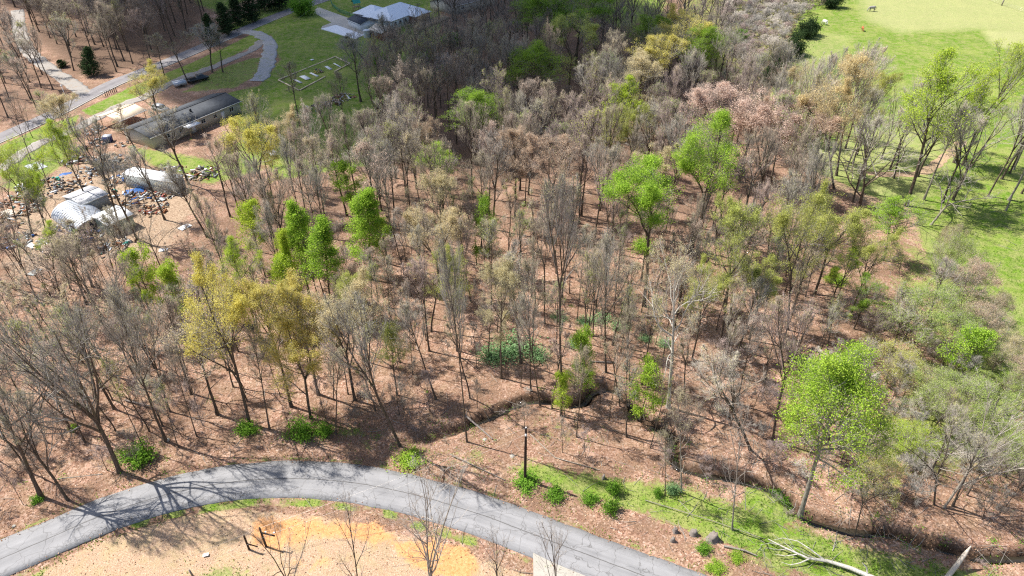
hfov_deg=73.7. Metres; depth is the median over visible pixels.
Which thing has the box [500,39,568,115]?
leafy tree
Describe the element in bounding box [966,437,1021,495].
slender tree
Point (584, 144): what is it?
bare tree
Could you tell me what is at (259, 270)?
sapling
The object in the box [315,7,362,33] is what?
concrete driveway
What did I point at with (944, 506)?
bare tree
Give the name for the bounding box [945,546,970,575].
broken trunk
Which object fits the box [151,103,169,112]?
parked car
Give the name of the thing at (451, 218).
budding tree
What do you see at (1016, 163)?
bare tree
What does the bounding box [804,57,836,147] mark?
bare tree
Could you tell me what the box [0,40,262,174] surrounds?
gravel lane
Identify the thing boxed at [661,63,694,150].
bare tree
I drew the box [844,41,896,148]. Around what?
bare tree
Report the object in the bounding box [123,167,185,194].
long shed
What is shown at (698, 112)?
bare tree
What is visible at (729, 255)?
slender tree
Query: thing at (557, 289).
slender tree
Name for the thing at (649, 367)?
leafy tree
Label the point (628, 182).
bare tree
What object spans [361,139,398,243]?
bare tree
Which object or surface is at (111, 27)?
bare tree
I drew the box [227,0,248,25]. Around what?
cedar tree
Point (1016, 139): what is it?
bare tree
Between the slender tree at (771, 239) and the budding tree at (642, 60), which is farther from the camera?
the budding tree at (642, 60)
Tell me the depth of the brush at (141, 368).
91.45 m
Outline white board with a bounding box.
[299,75,310,79]
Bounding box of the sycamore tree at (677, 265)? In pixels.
[633,233,723,408]
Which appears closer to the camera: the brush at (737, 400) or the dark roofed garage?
the brush at (737, 400)
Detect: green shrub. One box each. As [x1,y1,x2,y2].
[26,489,45,508]
[65,422,78,433]
[115,432,168,473]
[229,417,261,441]
[271,412,320,444]
[311,420,334,444]
[386,443,438,473]
[470,337,515,366]
[474,324,552,367]
[504,466,546,501]
[524,338,555,363]
[540,481,571,506]
[576,487,599,510]
[598,492,622,518]
[606,474,626,495]
[651,486,662,499]
[666,479,681,496]
[694,538,715,555]
[703,557,728,575]
[719,544,748,566]
[766,486,792,509]
[821,266,854,289]
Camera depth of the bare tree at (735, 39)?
162.88 m
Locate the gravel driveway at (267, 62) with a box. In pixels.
[240,30,277,80]
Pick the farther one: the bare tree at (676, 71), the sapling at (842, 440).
the bare tree at (676, 71)
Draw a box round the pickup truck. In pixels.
[186,73,208,82]
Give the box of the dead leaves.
[0,222,1023,575]
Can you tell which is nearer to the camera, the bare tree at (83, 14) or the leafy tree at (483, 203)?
the leafy tree at (483, 203)
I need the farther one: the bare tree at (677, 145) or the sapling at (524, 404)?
the bare tree at (677, 145)
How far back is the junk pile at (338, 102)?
175.35 m
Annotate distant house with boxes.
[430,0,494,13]
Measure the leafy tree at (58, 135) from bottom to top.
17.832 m
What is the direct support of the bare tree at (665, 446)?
on the ground
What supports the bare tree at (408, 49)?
on the ground
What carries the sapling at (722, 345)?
on the ground
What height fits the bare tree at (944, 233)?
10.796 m
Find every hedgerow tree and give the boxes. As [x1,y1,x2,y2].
[758,67,778,85]
[760,58,781,82]
[769,47,798,65]
[780,36,802,58]
[782,29,814,57]
[793,19,824,38]
[803,15,825,32]
[821,0,849,8]
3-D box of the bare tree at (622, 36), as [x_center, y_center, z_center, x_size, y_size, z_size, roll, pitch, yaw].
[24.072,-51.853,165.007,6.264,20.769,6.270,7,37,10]
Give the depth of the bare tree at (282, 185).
106.46 m
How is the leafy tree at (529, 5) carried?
on the ground
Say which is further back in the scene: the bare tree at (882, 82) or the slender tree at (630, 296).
the bare tree at (882, 82)
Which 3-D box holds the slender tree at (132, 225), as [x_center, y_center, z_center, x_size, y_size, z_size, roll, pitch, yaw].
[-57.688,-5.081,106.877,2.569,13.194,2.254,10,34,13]
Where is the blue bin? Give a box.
[101,134,112,142]
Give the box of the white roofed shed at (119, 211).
[90,205,134,235]
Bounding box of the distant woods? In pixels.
[11,0,749,89]
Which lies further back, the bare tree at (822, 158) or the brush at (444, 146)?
the brush at (444, 146)
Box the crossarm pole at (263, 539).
[259,527,274,546]
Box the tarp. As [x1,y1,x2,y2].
[124,188,143,194]
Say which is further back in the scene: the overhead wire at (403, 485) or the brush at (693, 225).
the brush at (693, 225)
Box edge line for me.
[0,0,327,142]
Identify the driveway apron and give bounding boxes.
[533,553,584,575]
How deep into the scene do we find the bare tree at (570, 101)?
134.16 m
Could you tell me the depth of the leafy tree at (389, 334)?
84.86 m
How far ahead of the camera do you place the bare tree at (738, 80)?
147.36 m
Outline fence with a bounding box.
[330,0,352,15]
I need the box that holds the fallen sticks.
[0,135,1023,575]
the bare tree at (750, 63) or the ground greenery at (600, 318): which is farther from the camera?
the bare tree at (750, 63)
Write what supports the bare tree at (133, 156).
on the ground
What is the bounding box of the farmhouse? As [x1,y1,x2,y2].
[353,2,449,28]
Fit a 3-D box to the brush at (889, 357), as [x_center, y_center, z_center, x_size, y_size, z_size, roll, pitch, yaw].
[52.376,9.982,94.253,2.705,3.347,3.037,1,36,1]
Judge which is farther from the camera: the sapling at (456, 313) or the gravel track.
the gravel track
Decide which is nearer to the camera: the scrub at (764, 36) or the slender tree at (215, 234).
the slender tree at (215, 234)
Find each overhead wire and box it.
[263,428,524,526]
[289,436,521,527]
[527,428,846,536]
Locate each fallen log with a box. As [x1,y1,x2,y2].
[57,474,101,479]
[124,399,149,406]
[450,454,504,479]
[465,414,492,438]
[530,434,598,469]
[645,500,763,538]
[724,545,757,555]
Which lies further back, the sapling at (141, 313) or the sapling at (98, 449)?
the sapling at (141, 313)
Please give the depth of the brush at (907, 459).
80.49 m
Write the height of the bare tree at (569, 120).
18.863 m
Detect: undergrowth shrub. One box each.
[370,52,385,65]
[439,32,458,44]
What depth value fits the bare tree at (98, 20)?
187.81 m
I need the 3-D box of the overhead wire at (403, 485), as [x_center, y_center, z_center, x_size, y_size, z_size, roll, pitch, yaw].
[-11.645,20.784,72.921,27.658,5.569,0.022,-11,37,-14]
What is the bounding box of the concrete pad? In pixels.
[322,25,362,38]
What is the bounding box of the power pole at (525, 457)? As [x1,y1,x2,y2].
[524,427,526,477]
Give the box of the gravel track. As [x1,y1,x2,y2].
[11,9,90,95]
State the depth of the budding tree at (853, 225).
99.48 m
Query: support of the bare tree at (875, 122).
on the ground
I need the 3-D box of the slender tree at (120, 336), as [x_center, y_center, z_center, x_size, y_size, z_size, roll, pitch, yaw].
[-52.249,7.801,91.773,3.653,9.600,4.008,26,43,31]
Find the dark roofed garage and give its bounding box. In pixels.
[346,14,376,30]
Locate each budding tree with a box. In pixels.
[24,92,81,161]
[125,58,170,115]
[178,251,254,422]
[217,111,285,201]
[221,276,309,407]
[259,314,338,418]
[260,104,305,190]
[264,267,340,395]
[292,263,390,400]
[328,270,371,361]
[400,200,471,300]
[410,114,442,193]
[411,166,460,238]
[474,254,520,378]
[498,122,533,216]
[514,131,584,226]
[529,515,579,575]
[538,12,600,93]
[620,47,666,115]
[624,32,690,112]
[629,140,685,214]
[658,3,716,93]
[670,79,763,173]
[680,253,725,359]
[704,190,775,345]
[729,96,773,181]
[735,86,814,188]
[737,251,792,339]
[764,175,841,329]
[772,89,844,194]
[780,206,843,308]
[796,74,866,189]
[808,192,881,294]
[825,50,880,175]
[846,227,905,312]
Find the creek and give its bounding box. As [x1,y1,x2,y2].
[462,389,1023,563]
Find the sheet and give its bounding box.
[25,162,47,170]
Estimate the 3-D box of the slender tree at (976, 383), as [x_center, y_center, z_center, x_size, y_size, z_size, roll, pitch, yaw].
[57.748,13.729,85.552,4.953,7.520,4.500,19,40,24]
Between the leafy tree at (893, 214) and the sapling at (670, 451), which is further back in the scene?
the leafy tree at (893, 214)
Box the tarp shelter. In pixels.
[97,103,146,129]
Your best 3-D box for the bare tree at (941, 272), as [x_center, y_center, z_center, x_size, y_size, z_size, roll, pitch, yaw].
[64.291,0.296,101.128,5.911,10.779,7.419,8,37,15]
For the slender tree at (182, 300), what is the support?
on the ground
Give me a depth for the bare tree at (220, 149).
117.34 m
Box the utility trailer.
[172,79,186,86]
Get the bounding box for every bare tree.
[0,0,8,39]
[0,8,25,68]
[0,10,19,55]
[0,31,29,82]
[0,49,8,97]
[0,50,31,99]
[0,66,8,117]
[0,166,18,227]
[0,183,20,242]
[0,216,44,277]
[0,218,25,268]
[0,283,141,473]
[0,338,80,497]
[0,384,72,500]
[1,83,32,137]
[3,91,30,158]
[4,54,33,97]
[8,57,36,107]
[10,19,42,74]
[12,36,42,87]
[13,159,50,217]
[15,0,39,31]
[16,22,53,88]
[16,136,49,186]
[18,0,34,29]
[18,148,52,196]
[19,189,52,223]
[21,0,57,43]
[27,0,50,37]
[31,89,56,138]
[32,113,60,165]
[35,0,73,56]
[36,94,62,141]
[40,11,78,70]
[41,0,70,45]
[49,0,76,36]
[61,0,95,44]
[63,111,125,238]
[68,0,96,57]
[75,0,104,46]
[81,148,143,239]
[82,205,113,268]
[85,0,124,66]
[86,273,176,442]
[87,9,116,71]
[91,5,124,60]
[93,209,146,304]
[98,0,118,48]
[99,0,127,50]
[102,0,133,63]
[107,103,145,165]
[114,144,165,220]
[117,0,155,32]
[119,7,150,59]
[125,202,171,265]
[126,0,159,50]
[128,0,153,40]
[134,0,165,30]
[136,100,198,184]
[143,32,168,77]
[152,0,172,43]
[153,0,174,36]
[153,159,207,237]
[160,30,194,82]
[168,0,176,22]
[173,0,186,29]
[183,22,219,72]
[199,134,242,223]
[200,128,239,216]
[204,32,230,71]
[218,150,256,249]
[235,155,277,253]
[239,89,274,199]
[240,314,274,429]
[245,509,315,575]
[253,167,297,265]
[272,128,299,204]
[273,60,303,124]
[285,155,324,223]
[286,118,312,211]
[294,99,321,195]
[298,164,331,267]
[301,135,337,214]
[313,93,337,153]
[314,128,353,215]
[317,288,401,447]
[319,346,348,434]
[324,109,362,194]
[325,71,348,142]
[330,485,374,575]
[334,33,375,101]
[336,27,368,64]
[348,108,377,186]
[348,134,386,217]
[349,135,394,263]
[354,108,380,196]
[354,124,385,210]
[357,48,397,138]
[360,34,386,123]
[361,39,400,105]
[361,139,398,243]
[365,119,406,226]
[366,12,401,54]
[368,72,397,159]
[371,90,404,178]
[380,26,410,95]
[380,50,421,146]
[382,295,436,399]
[383,88,414,195]
[386,448,469,575]
[387,109,421,212]
[389,54,417,156]
[391,78,425,161]
[393,102,431,188]
[397,127,430,234]
[399,35,426,122]
[401,17,428,99]
[402,49,432,119]
[406,31,431,107]
[406,59,445,132]
[413,5,450,83]
[415,144,446,245]
[416,132,457,250]
[418,35,444,120]
[422,62,445,138]
[429,53,465,130]
[430,26,450,107]
[431,223,468,442]
[436,52,469,143]
[437,28,462,93]
[441,285,471,398]
[450,25,478,91]
[453,46,481,124]
[453,98,492,196]
[457,13,491,87]
[459,76,492,150]
[459,148,497,248]
[461,52,488,128]
[465,27,492,86]
[465,63,503,143]
[470,117,502,214]
[471,125,516,216]
[474,10,488,86]
[475,525,511,575]
[478,19,497,89]
[480,62,506,158]
[484,41,504,127]
[489,22,510,103]
[494,86,521,178]
[494,112,525,199]
[498,27,528,111]
[502,33,528,98]
[502,90,527,180]
[504,110,537,190]
[509,291,544,405]
[510,76,540,159]
[514,96,551,194]
[517,252,540,391]
[519,110,540,206]
[530,15,548,88]
[531,85,556,172]
[536,77,565,178]
[538,18,562,114]
[538,163,587,416]
[545,114,586,198]
[554,112,579,199]
[556,90,585,172]
[566,100,604,216]
[566,101,602,192]
[568,342,595,437]
[571,131,608,224]
[573,56,615,139]
[579,134,622,245]
[581,58,609,155]
[582,49,606,128]
[586,222,639,372]
[593,73,635,165]
[594,47,632,139]
[595,84,624,169]
[596,76,621,152]
[596,145,633,239]
[598,37,627,80]
[598,103,623,210]
[600,28,626,102]
[600,317,628,406]
[608,55,641,123]
[612,18,632,83]
[616,302,645,407]
[621,116,646,208]
[621,156,644,254]
[637,94,670,154]
[640,24,663,93]
[643,96,660,148]
[646,79,668,149]
[653,97,674,173]
[653,427,677,495]
[655,90,695,201]
[660,112,709,218]
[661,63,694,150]
[663,382,704,492]
[664,133,690,232]
[672,132,742,251]
[679,46,708,135]
[686,81,724,157]
[686,342,768,450]
[698,69,722,156]
[699,137,724,231]
[703,125,732,203]
[707,141,754,240]
[711,138,733,227]
[712,23,746,107]
[719,397,766,530]
[725,41,758,110]
[728,46,763,149]
[732,73,757,139]
[733,127,788,225]
[733,270,779,360]
[734,156,800,230]
[739,94,763,176]
[742,49,770,132]
[746,123,789,228]
[750,289,820,440]
[752,36,790,95]
[755,76,791,147]
[763,91,807,198]
[764,64,797,155]
[765,88,797,182]
[766,64,795,104]
[767,39,804,116]
[777,147,825,247]
[780,143,831,206]
[781,119,819,204]
[785,55,815,87]
[785,59,832,138]
[789,51,826,157]
[790,67,838,172]
[799,111,831,188]
[799,128,840,279]
[802,154,836,201]
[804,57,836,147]
[806,73,842,166]
[811,51,842,131]
[819,46,849,136]
[820,118,928,211]
[831,77,878,159]
[838,38,882,139]
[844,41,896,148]
[846,79,901,169]
[849,98,905,190]
[849,109,898,202]
[853,89,889,162]
[853,474,899,537]
[857,71,903,154]
[867,430,897,486]
[880,83,917,158]
[889,75,940,169]
[893,102,929,178]
[894,407,971,505]
[920,226,992,286]
[923,98,990,199]
[927,160,1001,224]
[930,220,971,263]
[930,256,970,310]
[932,101,1023,200]
[938,110,991,202]
[942,377,1023,508]
[943,253,1006,318]
[943,300,1018,351]
[944,421,1010,506]
[976,323,1023,371]
[977,286,1016,338]
[988,92,1023,195]
[1000,102,1023,179]
[1003,352,1023,408]
[1004,170,1023,210]
[1007,162,1023,200]
[1008,97,1023,173]
[1013,88,1023,169]
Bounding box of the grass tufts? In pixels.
[1,196,1023,575]
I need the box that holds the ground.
[0,0,1023,575]
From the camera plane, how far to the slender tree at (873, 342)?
85.03 m
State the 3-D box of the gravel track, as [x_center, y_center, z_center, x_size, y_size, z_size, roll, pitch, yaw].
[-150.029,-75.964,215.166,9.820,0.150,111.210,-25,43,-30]
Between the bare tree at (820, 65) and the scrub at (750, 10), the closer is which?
the bare tree at (820, 65)
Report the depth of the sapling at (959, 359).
89.69 m
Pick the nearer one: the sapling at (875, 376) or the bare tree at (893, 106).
the sapling at (875, 376)
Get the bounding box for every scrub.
[719,19,734,29]
[720,16,740,27]
[732,12,744,18]
[734,54,748,70]
[735,12,752,25]
[736,29,749,41]
[738,22,752,34]
[739,2,752,13]
[740,0,753,12]
[742,17,752,27]
[743,31,758,41]
[744,7,758,16]
[747,36,767,49]
[750,15,766,28]
[750,25,760,38]
[752,3,765,14]
[753,18,766,34]
[755,25,770,35]
[757,26,767,35]
[758,7,772,21]
[759,34,773,46]
[762,8,774,20]
[762,27,777,45]
[765,17,783,28]
[766,0,784,13]
[766,3,777,14]
[767,0,787,11]
[767,13,786,26]
[767,36,779,51]
[768,21,782,29]
[775,28,791,43]
[777,12,792,26]
[778,5,790,20]
[778,24,791,37]
[779,21,794,30]
[782,15,797,23]
[784,3,799,15]
[787,0,806,13]
[792,8,806,20]
[804,3,815,13]
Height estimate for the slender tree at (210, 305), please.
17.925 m
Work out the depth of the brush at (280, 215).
121.67 m
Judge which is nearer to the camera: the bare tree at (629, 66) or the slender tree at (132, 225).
the slender tree at (132, 225)
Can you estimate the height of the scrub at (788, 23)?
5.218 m
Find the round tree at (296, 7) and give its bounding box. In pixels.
[283,0,320,16]
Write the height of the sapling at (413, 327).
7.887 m
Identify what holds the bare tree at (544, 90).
on the ground
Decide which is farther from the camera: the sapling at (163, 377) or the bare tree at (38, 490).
the sapling at (163, 377)
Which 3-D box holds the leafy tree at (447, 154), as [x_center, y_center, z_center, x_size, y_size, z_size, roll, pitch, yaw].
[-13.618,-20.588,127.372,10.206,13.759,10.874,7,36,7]
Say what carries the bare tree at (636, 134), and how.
on the ground
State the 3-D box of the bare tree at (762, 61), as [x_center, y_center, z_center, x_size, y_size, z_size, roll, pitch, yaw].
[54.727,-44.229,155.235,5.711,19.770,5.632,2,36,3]
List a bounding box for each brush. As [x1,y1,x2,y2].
[0,442,24,469]
[60,401,73,415]
[132,360,152,381]
[150,284,170,295]
[182,280,197,297]
[213,229,233,245]
[217,235,234,249]
[221,169,243,181]
[232,185,252,201]
[262,225,278,238]
[273,210,284,228]
[286,146,310,165]
[316,153,337,171]
[329,216,350,240]
[333,247,353,266]
[343,148,359,164]
[375,237,391,254]
[387,231,402,247]
[387,240,403,255]
[388,165,400,179]
[392,152,410,169]
[411,199,424,218]
[431,85,445,96]
[440,138,453,153]
[447,159,458,173]
[448,93,459,108]
[463,201,479,215]
[463,203,475,220]
[474,168,494,182]
[497,77,512,88]
[503,202,520,219]
[510,240,519,260]
[511,234,528,246]
[522,159,541,172]
[537,125,551,139]
[539,284,557,308]
[558,224,580,244]
[561,85,572,99]
[563,95,577,110]
[608,241,628,257]
[614,201,628,218]
[622,229,635,247]
[624,132,648,147]
[650,239,666,258]
[652,220,665,238]
[653,140,664,154]
[658,263,681,280]
[670,226,689,248]
[671,258,704,285]
[684,218,703,234]
[685,62,702,75]
[689,358,709,377]
[708,225,727,246]
[708,395,728,410]
[718,335,740,352]
[720,67,740,79]
[724,349,748,367]
[727,393,745,416]
[738,295,760,313]
[739,341,764,360]
[742,240,755,253]
[752,420,772,436]
[755,383,784,407]
[756,438,791,469]
[758,252,782,278]
[784,506,794,518]
[785,459,816,479]
[789,267,812,288]
[794,425,820,448]
[839,477,868,501]
[864,389,892,411]
[884,353,896,364]
[892,452,922,474]
[893,471,937,504]
[896,450,919,471]
[923,346,944,362]
[933,334,953,351]
[954,443,981,473]
[971,486,1017,519]
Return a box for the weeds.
[0,104,1023,575]
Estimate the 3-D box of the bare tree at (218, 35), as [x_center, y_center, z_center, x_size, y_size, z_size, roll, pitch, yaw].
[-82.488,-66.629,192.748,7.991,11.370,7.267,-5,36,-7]
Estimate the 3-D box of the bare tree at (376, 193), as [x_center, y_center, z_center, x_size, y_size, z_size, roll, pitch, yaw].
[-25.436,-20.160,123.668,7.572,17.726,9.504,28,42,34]
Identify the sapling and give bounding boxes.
[0,289,21,324]
[0,464,23,504]
[10,420,40,451]
[16,444,46,480]
[17,292,51,330]
[41,396,65,427]
[43,409,67,439]
[46,336,76,378]
[59,279,77,305]
[67,287,91,325]
[70,384,106,411]
[79,402,105,441]
[86,441,127,470]
[105,318,129,358]
[116,424,140,467]
[126,376,151,417]
[134,303,152,339]
[136,263,150,298]
[139,358,161,383]
[151,277,173,298]
[151,390,181,436]
[157,370,175,400]
[171,380,211,425]
[172,302,189,341]
[182,343,195,370]
[192,403,207,442]
[205,251,219,293]
[242,345,259,367]
[255,261,270,283]
[309,375,329,418]
[343,402,361,433]
[347,379,364,407]
[359,359,376,387]
[364,300,375,323]
[386,371,406,414]
[388,379,416,427]
[395,256,406,276]
[400,313,421,350]
[403,298,424,330]
[406,356,427,387]
[419,366,435,411]
[438,339,456,369]
[447,298,467,337]
[466,320,482,368]
[470,277,482,304]
[470,376,493,407]
[475,293,493,337]
[512,400,536,427]
[543,343,557,373]
[547,308,567,329]
[550,415,577,452]
[578,426,596,457]
[590,313,609,346]
[596,373,610,409]
[632,322,655,356]
[656,443,677,473]
[660,275,671,294]
[665,368,682,394]
[675,333,689,367]
[690,401,706,430]
[699,451,714,481]
[705,335,731,383]
[713,379,743,423]
[718,362,738,403]
[750,370,776,410]
[774,337,791,376]
[799,346,817,368]
[804,345,832,365]
[818,446,835,477]
[828,335,848,351]
[834,418,864,461]
[853,432,880,474]
[858,372,886,392]
[860,363,880,382]
[882,351,913,391]
[887,362,915,404]
[895,408,907,432]
[900,391,941,422]
[901,362,929,396]
[907,406,930,445]
[911,354,932,376]
[911,457,940,494]
[912,446,935,476]
[913,332,941,360]
[930,436,963,470]
[932,421,967,447]
[937,404,951,428]
[940,353,966,381]
[955,354,984,383]
[957,456,989,499]
[973,421,1005,447]
[982,454,1006,485]
[986,484,1015,511]
[989,403,1013,426]
[993,465,1023,505]
[1005,446,1023,477]
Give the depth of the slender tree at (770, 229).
113.17 m
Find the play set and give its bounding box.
[351,0,363,8]
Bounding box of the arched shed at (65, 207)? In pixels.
[51,199,100,233]
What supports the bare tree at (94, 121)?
on the ground
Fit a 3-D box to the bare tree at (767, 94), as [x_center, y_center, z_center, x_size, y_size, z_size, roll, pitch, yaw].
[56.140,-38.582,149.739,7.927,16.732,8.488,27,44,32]
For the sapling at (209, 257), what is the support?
on the ground
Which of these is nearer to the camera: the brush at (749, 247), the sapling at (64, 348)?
the sapling at (64, 348)
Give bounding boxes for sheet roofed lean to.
[62,185,110,208]
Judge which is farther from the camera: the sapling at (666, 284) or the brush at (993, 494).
the sapling at (666, 284)
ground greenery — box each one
[548,308,571,322]
[563,337,576,349]
[575,314,595,325]
[586,309,613,325]
[609,317,630,336]
[632,333,654,342]
[652,333,676,348]
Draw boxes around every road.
[0,0,328,143]
[0,460,706,575]
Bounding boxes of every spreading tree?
[843,447,911,515]
[846,333,932,390]
[874,275,978,360]
[881,411,943,465]
[894,360,971,425]
[903,301,1005,366]
[936,366,1023,446]
[953,409,1023,476]
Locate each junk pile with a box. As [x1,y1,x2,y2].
[0,192,30,208]
[0,210,26,229]
[0,230,36,248]
[15,203,40,214]
[22,193,52,204]
[31,238,46,250]
[36,176,68,192]
[50,176,91,193]
[61,153,89,165]
[75,166,103,178]
[81,228,103,239]
[83,126,106,134]
[87,138,103,146]
[87,239,128,257]
[92,153,122,164]
[101,174,122,185]
[103,156,136,171]
[104,189,119,199]
[114,141,130,147]
[114,190,147,204]
[117,237,135,245]
[126,189,167,209]
[139,201,169,217]
[153,191,179,199]
[161,164,186,174]
[183,165,219,180]
[303,104,320,111]
[319,99,340,106]
[331,93,356,101]
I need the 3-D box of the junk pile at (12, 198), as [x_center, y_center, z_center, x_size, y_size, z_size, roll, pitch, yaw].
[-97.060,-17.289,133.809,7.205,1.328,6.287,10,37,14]
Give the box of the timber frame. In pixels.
[278,56,349,90]
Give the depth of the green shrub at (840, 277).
111.30 m
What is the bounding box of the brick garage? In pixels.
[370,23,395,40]
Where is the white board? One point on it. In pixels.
(304, 77)
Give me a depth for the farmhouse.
234.24 m
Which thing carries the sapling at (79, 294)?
on the ground
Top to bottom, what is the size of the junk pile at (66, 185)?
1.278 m
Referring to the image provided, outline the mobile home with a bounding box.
[120,92,241,148]
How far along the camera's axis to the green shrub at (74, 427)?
85.63 m
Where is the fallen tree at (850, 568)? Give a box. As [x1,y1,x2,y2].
[762,535,873,575]
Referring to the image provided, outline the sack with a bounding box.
[177,224,191,229]
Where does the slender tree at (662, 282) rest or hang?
on the ground
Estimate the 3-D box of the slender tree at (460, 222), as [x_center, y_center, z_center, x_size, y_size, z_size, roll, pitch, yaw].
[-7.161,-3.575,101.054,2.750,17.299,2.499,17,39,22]
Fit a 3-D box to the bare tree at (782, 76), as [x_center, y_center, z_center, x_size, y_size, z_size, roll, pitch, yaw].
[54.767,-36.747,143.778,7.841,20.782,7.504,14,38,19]
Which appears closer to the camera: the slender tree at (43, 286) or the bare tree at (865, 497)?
the bare tree at (865, 497)
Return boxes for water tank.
[363,29,370,37]
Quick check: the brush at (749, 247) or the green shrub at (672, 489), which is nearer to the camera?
the green shrub at (672, 489)
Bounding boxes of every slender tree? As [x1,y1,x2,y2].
[0,211,38,302]
[0,226,27,283]
[0,242,15,285]
[0,261,30,307]
[0,264,75,349]
[0,284,25,359]
[0,286,30,347]
[0,301,31,376]
[0,311,38,389]
[0,311,46,377]
[0,336,41,424]
[0,407,27,472]
[4,339,70,432]
[9,244,82,324]
[11,277,51,333]
[12,234,60,304]
[12,385,47,443]
[14,241,50,295]
[22,294,54,350]
[25,304,114,409]
[31,340,86,442]
[36,282,57,315]
[37,227,91,304]
[41,212,95,286]
[46,303,85,349]
[47,232,103,317]
[50,237,104,328]
[51,291,116,375]
[57,247,95,311]
[66,204,106,283]
[71,250,147,345]
[71,335,112,400]
[73,354,116,431]
[83,225,113,284]
[83,317,113,378]
[84,248,105,301]
[94,355,145,449]
[100,314,138,385]
[102,205,143,283]
[104,298,154,368]
[106,318,134,363]
[107,359,149,431]
[114,264,141,325]
[114,300,170,411]
[122,251,152,314]
[125,339,153,394]
[126,219,152,285]
[128,285,159,336]
[133,371,164,426]
[139,235,174,289]
[148,290,194,394]
[150,383,178,447]
[154,312,228,415]
[159,310,186,369]
[161,342,197,436]
[166,283,187,338]
[172,335,197,405]
[175,270,214,342]
[175,278,205,310]
[176,222,193,261]
[185,185,228,281]
[187,252,218,331]
[192,242,212,288]
[197,289,227,370]
[198,292,233,387]
[203,216,227,273]
[203,254,238,351]
[203,294,247,401]
[206,201,223,265]
[217,329,245,392]
[232,274,261,350]
[238,254,259,278]
[243,226,269,276]
[244,235,271,295]
[246,264,269,323]
[251,199,280,276]
[256,332,280,396]
[263,185,278,230]
[300,235,323,296]
[302,211,316,233]
[302,255,325,311]
[314,339,338,399]
[325,269,344,330]
[325,338,352,394]
[330,273,354,346]
[338,243,351,273]
[342,262,360,321]
[351,337,379,410]
[357,245,378,300]
[365,259,387,349]
[377,239,396,319]
[377,254,396,307]
[378,278,403,362]
[381,191,403,273]
[392,205,412,296]
[395,204,432,291]
[398,277,414,373]
[400,185,414,254]
[400,257,436,351]
[405,252,444,331]
[406,223,427,311]
[411,266,426,340]
[428,225,442,250]
[448,288,466,353]
[449,172,475,258]
[454,214,471,310]
[455,249,477,302]
[460,185,481,264]
[464,217,475,285]
[473,215,500,299]
[473,303,500,351]
[478,217,502,306]
[480,277,507,332]
[493,246,542,363]
[495,315,508,361]
[496,290,515,322]
[497,215,515,259]
[500,176,518,249]
[511,201,530,279]
[511,204,524,285]
[514,320,530,386]
[523,188,557,295]
[527,237,543,304]
[528,217,556,323]
[530,277,548,357]
[542,324,572,408]
[543,212,566,273]
[546,277,567,343]
[552,191,577,297]
[557,182,576,264]
[565,208,580,293]
[571,231,602,308]
[572,250,617,367]
[575,230,593,318]
[578,246,603,336]
[581,222,597,250]
[581,249,607,334]
[590,155,621,273]
[590,234,613,312]
[590,243,604,318]
[606,258,647,345]
[608,333,633,420]
[610,246,626,285]
[611,225,629,316]
[612,208,634,280]
[614,356,644,437]
[618,281,642,371]
[618,293,637,352]
[633,190,674,280]
[638,254,661,312]
[639,287,668,384]
[640,217,656,257]
[643,268,670,323]
[650,238,668,293]
[650,354,673,448]
[655,292,671,344]
[660,205,679,289]
[662,275,681,357]
[663,230,703,326]
[675,312,708,397]
[676,218,703,313]
[681,188,710,303]
[687,211,710,257]
[687,240,707,323]
[692,227,715,308]
[699,181,717,263]
[701,226,731,290]
[708,353,735,412]
[709,206,726,265]
[713,291,747,394]
[716,247,742,329]
[716,275,749,369]
[723,207,770,309]
[723,233,745,294]
[724,317,748,376]
[728,264,751,323]
[732,196,761,279]
[735,194,747,227]
[735,255,758,333]
[735,314,767,403]
[744,176,779,291]
[762,230,788,325]
[762,334,793,388]
[763,213,782,282]
[766,203,793,254]
[766,310,787,364]
[770,168,815,285]
[783,244,826,343]
[784,204,813,291]
[785,193,808,276]
[787,304,807,362]
[805,238,830,296]
[811,385,864,450]
[816,291,847,352]
[816,297,850,361]
[827,298,853,349]
[836,223,865,302]
[842,347,872,384]
[859,335,881,372]
[862,304,898,355]
[883,395,914,437]
[884,287,912,330]
[892,295,930,348]
[929,385,976,436]
[932,400,979,469]
[961,372,996,410]
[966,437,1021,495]
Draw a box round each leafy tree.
[0,133,46,233]
[7,162,49,239]
[31,219,77,289]
[33,118,83,190]
[112,240,165,323]
[149,256,197,320]
[216,234,269,318]
[231,197,268,262]
[265,251,303,307]
[268,228,301,273]
[280,196,324,294]
[295,212,346,309]
[324,157,368,216]
[341,186,394,280]
[362,316,415,395]
[411,139,459,209]
[422,242,474,351]
[438,86,509,165]
[470,188,497,273]
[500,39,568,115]
[510,0,556,32]
[537,0,617,65]
[550,367,579,414]
[569,323,597,402]
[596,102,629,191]
[596,151,685,306]
[598,74,657,171]
[616,97,655,166]
[624,352,670,421]
[625,11,676,70]
[668,106,745,260]
[673,23,732,97]
[773,338,910,520]
[823,245,864,304]
[848,272,892,329]
[867,194,932,259]
[893,45,999,206]
[903,111,965,176]
[932,322,1002,380]
[934,87,1021,163]
[961,38,1023,164]
[979,363,1023,411]
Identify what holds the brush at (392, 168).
on the ground
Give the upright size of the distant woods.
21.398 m
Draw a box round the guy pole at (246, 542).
[243,535,257,550]
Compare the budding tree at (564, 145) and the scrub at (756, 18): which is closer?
the budding tree at (564, 145)
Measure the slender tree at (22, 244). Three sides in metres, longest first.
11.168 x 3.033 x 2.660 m
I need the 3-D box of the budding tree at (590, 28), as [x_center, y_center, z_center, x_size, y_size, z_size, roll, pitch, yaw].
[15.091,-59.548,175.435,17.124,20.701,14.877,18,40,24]
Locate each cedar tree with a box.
[56,58,68,67]
[76,46,102,76]
[200,13,220,44]
[214,2,239,35]
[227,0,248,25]
[239,0,262,22]
[252,0,277,11]
[270,0,288,8]

